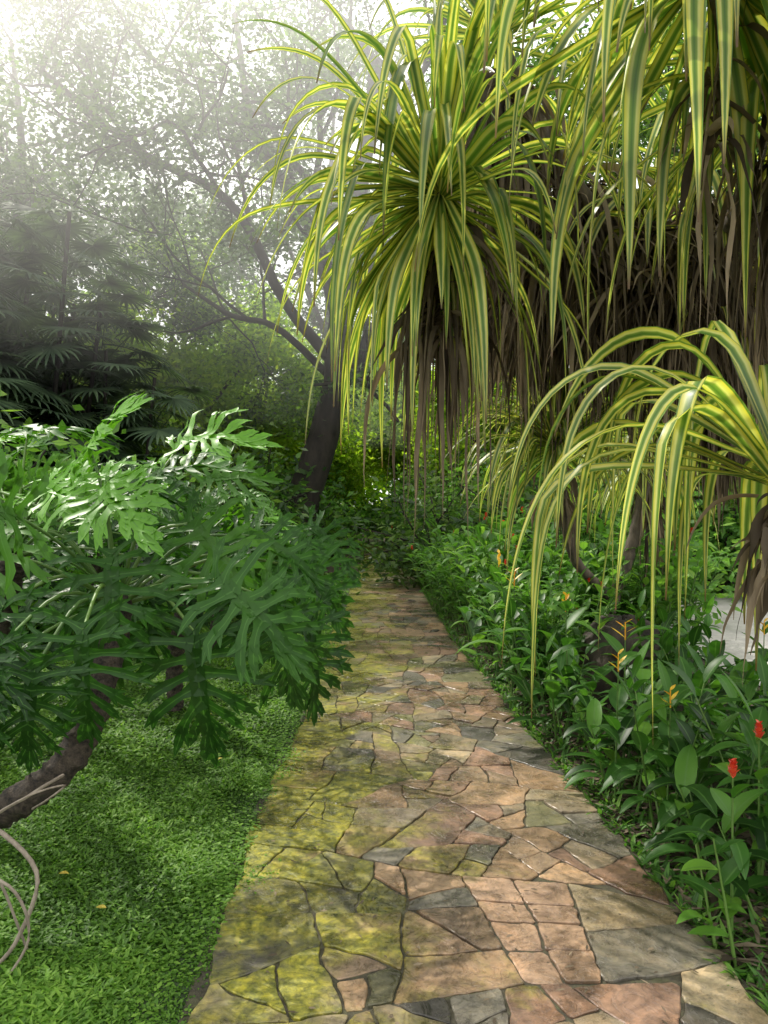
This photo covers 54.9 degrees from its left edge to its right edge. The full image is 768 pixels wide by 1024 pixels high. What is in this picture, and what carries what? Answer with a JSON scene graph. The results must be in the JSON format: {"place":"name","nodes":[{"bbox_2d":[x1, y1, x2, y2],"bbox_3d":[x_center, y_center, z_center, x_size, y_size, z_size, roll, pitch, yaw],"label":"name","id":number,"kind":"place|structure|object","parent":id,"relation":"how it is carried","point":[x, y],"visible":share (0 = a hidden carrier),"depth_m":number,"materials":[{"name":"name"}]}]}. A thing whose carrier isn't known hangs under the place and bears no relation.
{"place":"outdoors","nodes":[
{"label":"outdoors","id":0,"kind":"place"},
{"bbox_2d":[0,572,357,1023],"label":"lawn","id":1,"kind":"structure","parent":0,"point":[182,995],"depth_m":3.06,"materials":[{"name":"green plant"}]},
{"bbox_2d":[0,278,82,463],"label":"fan palm","id":2,"kind":"object","parent":1,"relation":"on","point":[7,367],"visible":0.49,"depth_m":11.94,"materials":[{"name":"green plant"}]},
{"bbox_2d":[0,202,103,422],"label":"fan palm","id":3,"kind":"object","parent":1,"relation":"on","point":[55,299],"visible":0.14,"depth_m":15.18,"materials":[{"name":"green plant"}]},
{"bbox_2d":[0,432,138,644],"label":"philodendron plant","id":4,"kind":"object","parent":1,"relation":"on","point":[36,475],"visible":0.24,"depth_m":4.46,"materials":[{"name":"green plant"}]},
{"bbox_2d":[0,208,194,465],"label":"fan palm","id":5,"kind":"object","parent":1,"relation":"on","point":[22,272],"visible":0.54,"depth_m":12.77,"materials":[{"name":"green plant"}]},
{"bbox_2d":[13,330,223,477],"bbox_3d":[-5.104,-0.971,13.376,4.326,4.699,4.075,0,1,30],"label":"fan palm","id":6,"kind":"object","parent":1,"relation":"on","point":[141,436],"visible":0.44,"depth_m":13.14,"materials":[{"name":"green plant"}]},
{"bbox_2d":[4,455,302,647],"bbox_3d":[-2.103,0.496,6.709,3.046,1.973,1.955,0,1,-28],"label":"philodendron plant","id":7,"kind":"object","parent":1,"relation":"on","point":[271,518],"visible":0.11,"depth_m":6.86,"materials":[{"name":"green plant"}]},
{"bbox_2d":[0,389,361,974],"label":"philodendron plant","id":8,"kind":"object","parent":1,"relation":"on","point":[107,645],"visible":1,"depth_m":2.89,"materials":[{"name":"green plant"}]},
{"bbox_2d":[27,444,362,714],"bbox_3d":[-1.277,0.501,4.995,1.832,1.964,1.928,-1,1,-43],"label":"philodendron plant","id":9,"kind":"object","parent":1,"relation":"on","point":[217,477],"visible":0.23,"depth_m":5.01,"materials":[{"name":"green plant"}]},
{"bbox_2d":[0,0,761,501],"label":"sky","id":10,"kind":"structure","parent":0,"point":[381,12],"materials":[{"name":"white"}]},
{"bbox_2d":[179,543,767,1023],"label":"path","id":11,"kind":"structure","parent":0,"point":[417,765],"depth_m":2.88,"materials":[{"name":"brown stone"}]},
{"bbox_2d":[235,530,767,1023],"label":"ground","id":12,"kind":"structure","parent":0,"point":[331,569],"depth_m":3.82,"materials":[{"name":"brown plant"}]},
{"bbox_2d":[0,387,45,464],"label":"bush","id":13,"kind":"object","parent":12,"relation":"on","point":[2,393],"visible":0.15,"depth_m":7.05,"materials":[{"name":"green plant"}]},
{"bbox_2d":[0,97,100,332],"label":"tree","id":14,"kind":"object","parent":12,"relation":"on","point":[21,115],"visible":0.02,"depth_m":19.89,"materials":[{"name":"green plant"}]},
{"bbox_2d":[5,404,129,527],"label":"bush","id":15,"kind":"object","parent":12,"relation":"on","point":[78,407],"visible":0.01,"depth_m":10.89,"materials":[{"name":"green plant"}]},
{"bbox_2d":[10,444,155,642],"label":"bush","id":16,"kind":"object","parent":12,"relation":"on","point":[78,448],"visible":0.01,"depth_m":7.87,"materials":[{"name":"green plant"}]},
{"bbox_2d":[0,420,167,630],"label":"bush","id":17,"kind":"object","parent":12,"relation":"on","point":[60,444],"depth_m":9.85,"materials":[{"name":"green plant"}]},
{"bbox_2d":[0,35,243,381],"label":"tree","id":18,"kind":"object","parent":12,"relation":"on","point":[108,202],"visible":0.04,"depth_m":24.75,"materials":[{"name":"green plant"}]},
{"bbox_2d":[0,0,245,466],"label":"tree","id":19,"kind":"object","parent":12,"relation":"on","point":[20,126],"visible":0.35,"depth_m":19.19,"materials":[{"name":"green plant"}]},
{"bbox_2d":[10,444,254,644],"bbox_3d":[-3.657,0.650,8.709,3.674,2.854,4.212,0,1,-31],"label":"bush","id":20,"kind":"object","parent":12,"relation":"on","point":[192,479],"depth_m":8.42,"materials":[{"name":"green plant"}]},
{"bbox_2d":[56,213,301,472],"bbox_3d":[-6.066,-3.733,22.259,7.674,10.333,8.121,0,1,-25],"label":"tree","id":21,"kind":"object","parent":12,"relation":"on","point":[205,364],"visible":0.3,"depth_m":20.26,"materials":[{"name":"green plant"}]},
{"bbox_2d":[125,445,320,529],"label":"bush","id":22,"kind":"object","parent":12,"relation":"on","point":[284,497],"visible":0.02,"depth_m":16.21,"materials":[{"name":"green plant"}]},
{"bbox_2d":[148,439,327,573],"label":"bush","id":23,"kind":"object","parent":12,"relation":"on","point":[252,509],"visible":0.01,"depth_m":11.13,"materials":[{"name":"green plant"}]},
{"bbox_2d":[149,388,360,570],"bbox_3d":[-3.818,-0.509,16.962,7.001,4.534,5.476,0,1,29],"label":"bush","id":24,"kind":"object","parent":12,"relation":"on","point":[300,505],"visible":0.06,"depth_m":16.23,"materials":[{"name":"green plant"}]},
{"bbox_2d":[135,265,384,473],"bbox_3d":[-3.608,-2.874,22.253,7.382,8.566,6.977,0,1,0],"label":"tree","id":25,"kind":"object","parent":12,"relation":"on","point":[283,440],"visible":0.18,"depth_m":21.34,"materials":[{"name":"green plant"}]},
{"bbox_2d":[35,273,493,532],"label":"distant wood","id":26,"kind":"object","parent":12,"relation":"on","point":[382,494],"depth_m":40.52,"materials":[{"name":"green plant"}]},
{"bbox_2d":[156,0,434,506],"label":"tree","id":27,"kind":"object","parent":12,"relation":"on","point":[319,324],"visible":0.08,"depth_m":35.34,"materials":[{"name":"green plant"}]},
{"bbox_2d":[225,450,380,560],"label":"bush","id":28,"kind":"object","parent":12,"relation":"on","point":[323,502],"visible":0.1,"depth_m":18.48,"materials":[{"name":"green plant"}]},
{"bbox_2d":[235,456,383,552],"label":"bush","id":29,"kind":"object","parent":12,"relation":"on","point":[340,482],"visible":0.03,"depth_m":22.48,"materials":[{"name":"green plant"}]},
{"bbox_2d":[277,465,362,529],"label":"bush","id":30,"kind":"object","parent":12,"relation":"on","point":[342,492],"visible":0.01,"depth_m":23.24,"materials":[{"name":"green plant"}]},
{"bbox_2d":[247,323,402,507],"bbox_3d":[-3.013,-2.632,26.155,7.013,7.992,6.628,0,1,-9],"label":"tree","id":31,"kind":"object","parent":12,"relation":"on","point":[351,484],"visible":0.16,"depth_m":25.39,"materials":[{"name":"green plant"}]},
{"bbox_2d":[289,359,402,527],"bbox_3d":[-1.310,-2.799,29.017,6.977,8.281,7.382,0,1,33],"label":"tree","id":32,"kind":"object","parent":12,"relation":"on","point":[373,467],"visible":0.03,"depth_m":28.92,"materials":[{"name":"green plant"}]},
{"bbox_2d":[329,489,381,542],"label":"shrub","id":33,"kind":"object","parent":12,"relation":"on","point":[356,509],"visible":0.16,"depth_m":29.19,"materials":[{"name":"green plant"}]},
{"bbox_2d":[0,0,715,529],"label":"tree","id":34,"kind":"object","parent":12,"relation":"on","point":[218,114],"visible":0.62,"depth_m":16.80,"materials":[{"name":"green plant"}]},
{"bbox_2d":[357,492,399,544],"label":"shrub","id":35,"kind":"object","parent":12,"relation":"on","point":[374,503],"visible":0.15,"depth_m":27.76,"materials":[{"name":"green plant"}]},
{"bbox_2d":[361,365,469,499],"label":"tree","id":36,"kind":"object","parent":12,"relation":"on","point":[387,427],"visible":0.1,"depth_m":29.07,"materials":[{"name":"green plant"}]},
{"bbox_2d":[349,464,485,536],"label":"bush","id":37,"kind":"object","parent":12,"relation":"on","point":[412,489],"visible":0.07,"depth_m":23.59,"materials":[{"name":"green plant"}]},
{"bbox_2d":[370,364,500,494],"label":"tree","id":38,"kind":"object","parent":12,"relation":"on","point":[401,449],"visible":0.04,"depth_m":26.68,"materials":[{"name":"green plant"}]},
{"bbox_2d":[333,445,542,593],"bbox_3d":[1.156,0.183,13.821,4.804,2.910,3.758,0,1,-22],"label":"bush","id":39,"kind":"object","parent":12,"relation":"on","point":[393,559],"visible":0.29,"depth_m":13.34,"materials":[{"name":"green plant"}]},
{"bbox_2d":[381,454,497,554],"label":"bush","id":40,"kind":"object","parent":12,"relation":"on","point":[451,489],"visible":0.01,"depth_m":18.97,"materials":[{"name":"green plant"}]},
{"bbox_2d":[384,367,501,465],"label":"tree","id":41,"kind":"object","parent":12,"relation":"on","point":[416,397],"visible":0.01,"depth_m":28.23,"materials":[{"name":"green plant"}]},
{"bbox_2d":[404,518,500,614],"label":"shrub","id":42,"kind":"object","parent":12,"relation":"on","point":[424,551],"visible":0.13,"depth_m":10.14,"materials":[{"name":"green plant"}]},
{"bbox_2d":[366,423,542,538],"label":"bush","id":43,"kind":"object","parent":12,"relation":"on","point":[427,480],"visible":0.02,"depth_m":20.85,"materials":[{"name":"green plant"}]},
{"bbox_2d":[406,517,515,604],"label":"shrub","id":44,"kind":"object","parent":12,"relation":"on","point":[456,531],"visible":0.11,"depth_m":10.86,"materials":[{"name":"green plant"}]},
{"bbox_2d":[383,353,563,477],"bbox_3d":[3.337,-2.530,21.977,6.279,7.865,6.644,0,1,41],"label":"tree","id":45,"kind":"object","parent":12,"relation":"on","point":[462,442],"visible":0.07,"depth_m":21.24,"materials":[{"name":"green plant"}]},
{"bbox_2d":[429,534,532,633],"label":"shrub","id":46,"kind":"object","parent":12,"relation":"on","point":[453,596],"visible":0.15,"depth_m":8.73,"materials":[{"name":"green plant"}]},
{"bbox_2d":[413,517,549,621],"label":"shrub","id":47,"kind":"object","parent":12,"relation":"on","point":[429,556],"visible":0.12,"depth_m":9.38,"materials":[{"name":"green plant"}]},
{"bbox_2d":[197,0,767,543],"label":"pandanus tree","id":48,"kind":"object","parent":12,"relation":"on","point":[521,250],"visible":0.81,"depth_m":3.77,"materials":[{"name":"green plant"}]},
{"bbox_2d":[444,453,543,518],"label":"bush","id":49,"kind":"object","parent":12,"relation":"on","point":[481,472],"visible":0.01,"depth_m":18.33,"materials":[{"name":"green plant"}]},
{"bbox_2d":[437,520,581,643],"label":"shrub","id":50,"kind":"object","parent":12,"relation":"on","point":[463,566],"visible":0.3,"depth_m":7.79,"materials":[{"name":"green plant"}]},
{"bbox_2d":[457,549,562,670],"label":"heliconia plant","id":51,"kind":"object","parent":12,"relation":"on","point":[474,626],"visible":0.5,"depth_m":6.69,"materials":[{"name":"green plant"}]},
{"bbox_2d":[465,589,567,706],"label":"ginger plant","id":52,"kind":"object","parent":12,"relation":"on","point":[511,610],"visible":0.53,"depth_m":5.47,"materials":[{"name":"green plant"}]},
{"bbox_2d":[436,459,602,518],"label":"bush","id":53,"kind":"object","parent":12,"relation":"on","point":[445,467],"depth_m":16.77,"materials":[{"name":"green plant"}]},
{"bbox_2d":[459,547,599,654],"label":"shrub","id":54,"kind":"object","parent":12,"relation":"on","point":[474,603],"visible":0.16,"depth_m":7.18,"materials":[{"name":"green plant"}]},
{"bbox_2d":[455,592,614,744],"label":"heliconia plant","id":55,"kind":"object","parent":12,"relation":"on","point":[553,688],"visible":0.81,"depth_m":4.67,"materials":[{"name":"green plant"}]},
{"bbox_2d":[479,607,591,722],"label":"ginger plant","id":56,"kind":"object","parent":12,"relation":"on","point":[537,684],"visible":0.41,"depth_m":5.07,"materials":[{"name":"green plant"}]},
{"bbox_2d":[472,568,600,695],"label":"heliconia plant","id":57,"kind":"object","parent":12,"relation":"on","point":[558,628],"visible":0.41,"depth_m":5.67,"materials":[{"name":"green plant"}]},
{"bbox_2d":[477,559,599,660],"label":"shrub","id":58,"kind":"object","parent":12,"relation":"on","point":[563,584],"visible":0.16,"depth_m":6.56,"materials":[{"name":"green plant"}]},
{"bbox_2d":[505,593,583,696],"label":"ginger plant","id":59,"kind":"object","parent":12,"relation":"on","point":[541,597],"visible":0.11,"depth_m":5.69,"materials":[{"name":"green plant"}]},
{"bbox_2d":[482,490,618,546],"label":"shrub","id":60,"kind":"object","parent":12,"relation":"on","point":[523,515],"visible":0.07,"depth_m":9.94,"materials":[{"name":"green plant"}]},
{"bbox_2d":[404,443,700,585],"bbox_3d":[2.856,0.017,12.971,5.389,3.338,4.215,0,1,-41],"label":"bush","id":61,"kind":"object","parent":12,"relation":"on","point":[529,487],"visible":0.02,"depth_m":12.21,"materials":[{"name":"green plant"}]},
{"bbox_2d":[464,568,642,694],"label":"shrub","id":62,"kind":"object","parent":12,"relation":"on","point":[545,624],"visible":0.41,"depth_m":5.84,"materials":[{"name":"green plant"}]},
{"bbox_2d":[487,539,634,632],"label":"shrub","id":63,"kind":"object","parent":12,"relation":"on","point":[550,561],"visible":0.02,"depth_m":7.74,"materials":[{"name":"green plant"}]},
{"bbox_2d":[498,508,635,590],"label":"shrub","id":64,"kind":"object","parent":12,"relation":"on","point":[596,532],"visible":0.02,"depth_m":9.04,"materials":[{"name":"green plant"}]},
{"bbox_2d":[427,441,710,580],"bbox_3d":[3.037,0.135,11.483,4.713,3.081,3.686,0,1,-38],"label":"bush","id":65,"kind":"object","parent":12,"relation":"on","point":[531,497],"visible":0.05,"depth_m":11.66,"materials":[{"name":"green plant"}]},
{"bbox_2d":[529,632,615,734],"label":"ginger plant","id":66,"kind":"object","parent":12,"relation":"on","point":[575,667],"visible":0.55,"depth_m":4.72,"materials":[{"name":"green plant"}]},
{"bbox_2d":[513,507,650,609],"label":"shrub","id":67,"kind":"object","parent":12,"relation":"on","point":[600,528],"visible":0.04,"depth_m":8.64,"materials":[{"name":"green plant"}]},
{"bbox_2d":[445,349,719,613],"bbox_3d":[2.115,-0.144,6.561,2.242,3.269,3.992,0,1,37],"label":"pandanus tree","id":68,"kind":"object","parent":12,"relation":"on","point":[641,514],"visible":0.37,"depth_m":5.89,"materials":[{"name":"green plant"}]},
{"bbox_2d":[412,573,767,1012],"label":"ground cover","id":69,"kind":"object","parent":12,"relation":"on","point":[745,974],"visible":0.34,"depth_m":3.39,"materials":[{"name":"green plant"}]},
{"bbox_2d":[426,0,760,224],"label":"tree","id":70,"kind":"object","parent":12,"relation":"on","point":[662,92],"visible":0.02,"depth_m":13.05,"materials":[{"name":"green plant"}]},
{"bbox_2d":[542,649,646,763],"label":"ginger plant","id":71,"kind":"object","parent":12,"relation":"on","point":[560,665],"visible":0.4,"depth_m":4.26,"materials":[{"name":"green plant"}]},
{"bbox_2d":[508,530,693,633],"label":"shrub","id":72,"kind":"object","parent":12,"relation":"on","point":[611,580],"visible":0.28,"depth_m":7.02,"materials":[{"name":"green plant"}]},
{"bbox_2d":[455,466,751,625],"bbox_3d":[2.922,0.692,10.148,4.211,2.646,3.674,0,1,0],"label":"bush","id":73,"kind":"object","parent":12,"relation":"on","point":[721,566],"visible":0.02,"depth_m":9.15,"materials":[{"name":"green plant"}]},
{"bbox_2d":[523,513,701,633],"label":"shrub","id":74,"kind":"object","parent":12,"relation":"on","point":[594,560],"visible":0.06,"depth_m":7.79,"materials":[{"name":"green plant"}]},
{"bbox_2d":[577,614,666,708],"bbox_3d":[1.803,1.189,5.614,0.733,0.827,0.586,0,1,0],"label":"boulder","id":75,"kind":"object","parent":12,"relation":"on","point":[598,658],"visible":0.3,"depth_m":5.44,"materials":[{"name":"stone"}]},
{"bbox_2d":[562,666,699,791],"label":"ginger plant","id":76,"kind":"object","parent":12,"relation":"on","point":[594,717],"visible":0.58,"depth_m":3.85,"materials":[{"name":"green plant"}]},
{"bbox_2d":[501,320,767,728],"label":"pandanus tree","id":77,"kind":"object","parent":12,"relation":"on","point":[731,420],"visible":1,"depth_m":2.56,"materials":[{"name":"green plant"}]},
{"bbox_2d":[590,607,701,704],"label":"ginger plant","id":78,"kind":"object","parent":12,"relation":"on","point":[667,639],"visible":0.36,"depth_m":5.09,"materials":[{"name":"green plant"}]},
{"bbox_2d":[557,527,735,655],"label":"shrub","id":79,"kind":"object","parent":12,"relation":"on","point":[694,573],"visible":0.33,"depth_m":6.99,"materials":[{"name":"green plant"}]},
{"bbox_2d":[582,619,717,780],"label":"heliconia plant","id":80,"kind":"object","parent":12,"relation":"on","point":[615,644],"visible":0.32,"depth_m":4.10,"materials":[{"name":"green plant"}]},
{"bbox_2d":[564,649,742,802],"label":"heliconia plant","id":81,"kind":"object","parent":12,"relation":"on","point":[618,695],"visible":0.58,"depth_m":3.70,"materials":[{"name":"green plant"}]},
{"bbox_2d":[568,384,754,524],"bbox_3d":[5.184,-1.502,13.706,5.537,5.909,5.232,0,1,37],"label":"tree","id":82,"kind":"object","parent":12,"relation":"on","point":[664,470],"visible":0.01,"depth_m":12.60,"materials":[{"name":"green plant"}]},
{"bbox_2d":[611,589,721,656],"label":"ginger plant","id":83,"kind":"object","parent":12,"relation":"on","point":[689,611],"visible":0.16,"depth_m":5.86,"materials":[{"name":"green plant"}]},
{"bbox_2d":[621,598,711,667],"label":"ginger plant","id":84,"kind":"object","parent":12,"relation":"on","point":[640,622],"visible":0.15,"depth_m":5.38,"materials":[{"name":"green plant"}]},
{"bbox_2d":[630,645,733,735],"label":"ginger plant","id":85,"kind":"object","parent":12,"relation":"on","point":[684,653],"visible":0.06,"depth_m":4.52,"materials":[{"name":"green plant"}]},
{"bbox_2d":[623,481,751,600],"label":"bush","id":86,"kind":"object","parent":12,"relation":"on","point":[718,589],"visible":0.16,"depth_m":11.89,"materials":[{"name":"green plant"}]},
{"bbox_2d":[608,640,767,830],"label":"ginger plant","id":87,"kind":"object","parent":12,"relation":"on","point":[640,732],"visible":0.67,"depth_m":3.29,"materials":[{"name":"green plant"}]},
{"bbox_2d":[614,684,763,834],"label":"heliconia plant","id":88,"kind":"object","parent":12,"relation":"on","point":[668,811],"visible":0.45,"depth_m":3.28,"materials":[{"name":"green plant"}]},
{"bbox_2d":[637,472,741,599],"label":"bush","id":89,"kind":"object","parent":12,"relation":"on","point":[712,539],"visible":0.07,"depth_m":11.99,"materials":[{"name":"green plant"}]},
{"bbox_2d":[620,640,758,779],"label":"ginger plant","id":90,"kind":"object","parent":12,"relation":"on","point":[713,654],"visible":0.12,"depth_m":3.98,"materials":[{"name":"green plant"}]},
{"bbox_2d":[645,687,738,785],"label":"ginger plant","id":91,"kind":"object","parent":12,"relation":"on","point":[706,694],"visible":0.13,"depth_m":3.81,"materials":[{"name":"green plant"}]},
{"bbox_2d":[667,624,727,705],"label":"ginger plant","id":92,"kind":"object","parent":12,"relation":"on","point":[703,651],"visible":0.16,"depth_m":5.47,"materials":[{"name":"green plant"}]},
{"bbox_2d":[629,612,767,748],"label":"ginger plant","id":93,"kind":"object","parent":12,"relation":"on","point":[694,634],"visible":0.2,"depth_m":4.59,"materials":[{"name":"green plant"}]},
{"bbox_2d":[642,705,767,874],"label":"ginger plant","id":94,"kind":"object","parent":12,"relation":"on","point":[681,779],"visible":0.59,"depth_m":3.01,"materials":[{"name":"green plant"}]},
{"bbox_2d":[652,656,767,791],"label":"ginger plant","id":95,"kind":"object","parent":12,"relation":"on","point":[750,689],"visible":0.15,"depth_m":3.64,"materials":[{"name":"green plant"}]},
{"bbox_2d":[664,758,764,967],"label":"ginger plant","id":96,"kind":"object","parent":12,"relation":"on","point":[738,853],"visible":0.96,"depth_m":2.45,"materials":[{"name":"green plant"}]},
{"bbox_2d":[662,660,767,869],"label":"ginger plant","id":97,"kind":"object","parent":12,"relation":"on","point":[730,687],"visible":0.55,"depth_m":3.11,"materials":[{"name":"green plant"}]},
{"bbox_2d":[676,613,754,714],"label":"ginger plant","id":98,"kind":"object","parent":12,"relation":"on","point":[706,624],"visible":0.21,"depth_m":5.34,"materials":[{"name":"green plant"}]},
{"bbox_2d":[684,642,767,787],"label":"ginger plant","id":99,"kind":"object","parent":12,"relation":"on","point":[716,683],"visible":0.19,"depth_m":3.85,"materials":[{"name":"green plant"}]},
{"bbox_2d":[692,788,767,928],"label":"ginger plant","id":100,"kind":"object","parent":12,"relation":"on","point":[743,801],"visible":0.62,"depth_m":2.66,"materials":[{"name":"green plant"}]},
{"bbox_2d":[712,658,762,744],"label":"ginger plant","id":101,"kind":"object","parent":12,"relation":"on","point":[738,666],"visible":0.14,"depth_m":4.30,"materials":[{"name":"green plant"}]},
{"bbox_2d":[733,618,767,705],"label":"heliconia plant","id":102,"kind":"object","parent":12,"relation":"on","point":[762,650],"visible":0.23,"depth_m":4.77,"materials":[{"name":"green plant"}]},
{"bbox_2d":[738,717,767,897],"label":"ginger plant","id":103,"kind":"object","parent":12,"relation":"on","point":[756,749],"visible":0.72,"depth_m":2.82,"materials":[{"name":"green plant"}]},
{"bbox_2d":[757,652,767,711],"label":"ginger plant","id":104,"kind":"object","parent":12,"relation":"on","point":[762,668],"visible":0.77,"depth_m":3.60,"materials":[{"name":"green plant"}]},
{"bbox_2d":[671,589,767,685],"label":"pavement","id":105,"kind":"structure","parent":0,"point":[734,645],"depth_m":8.58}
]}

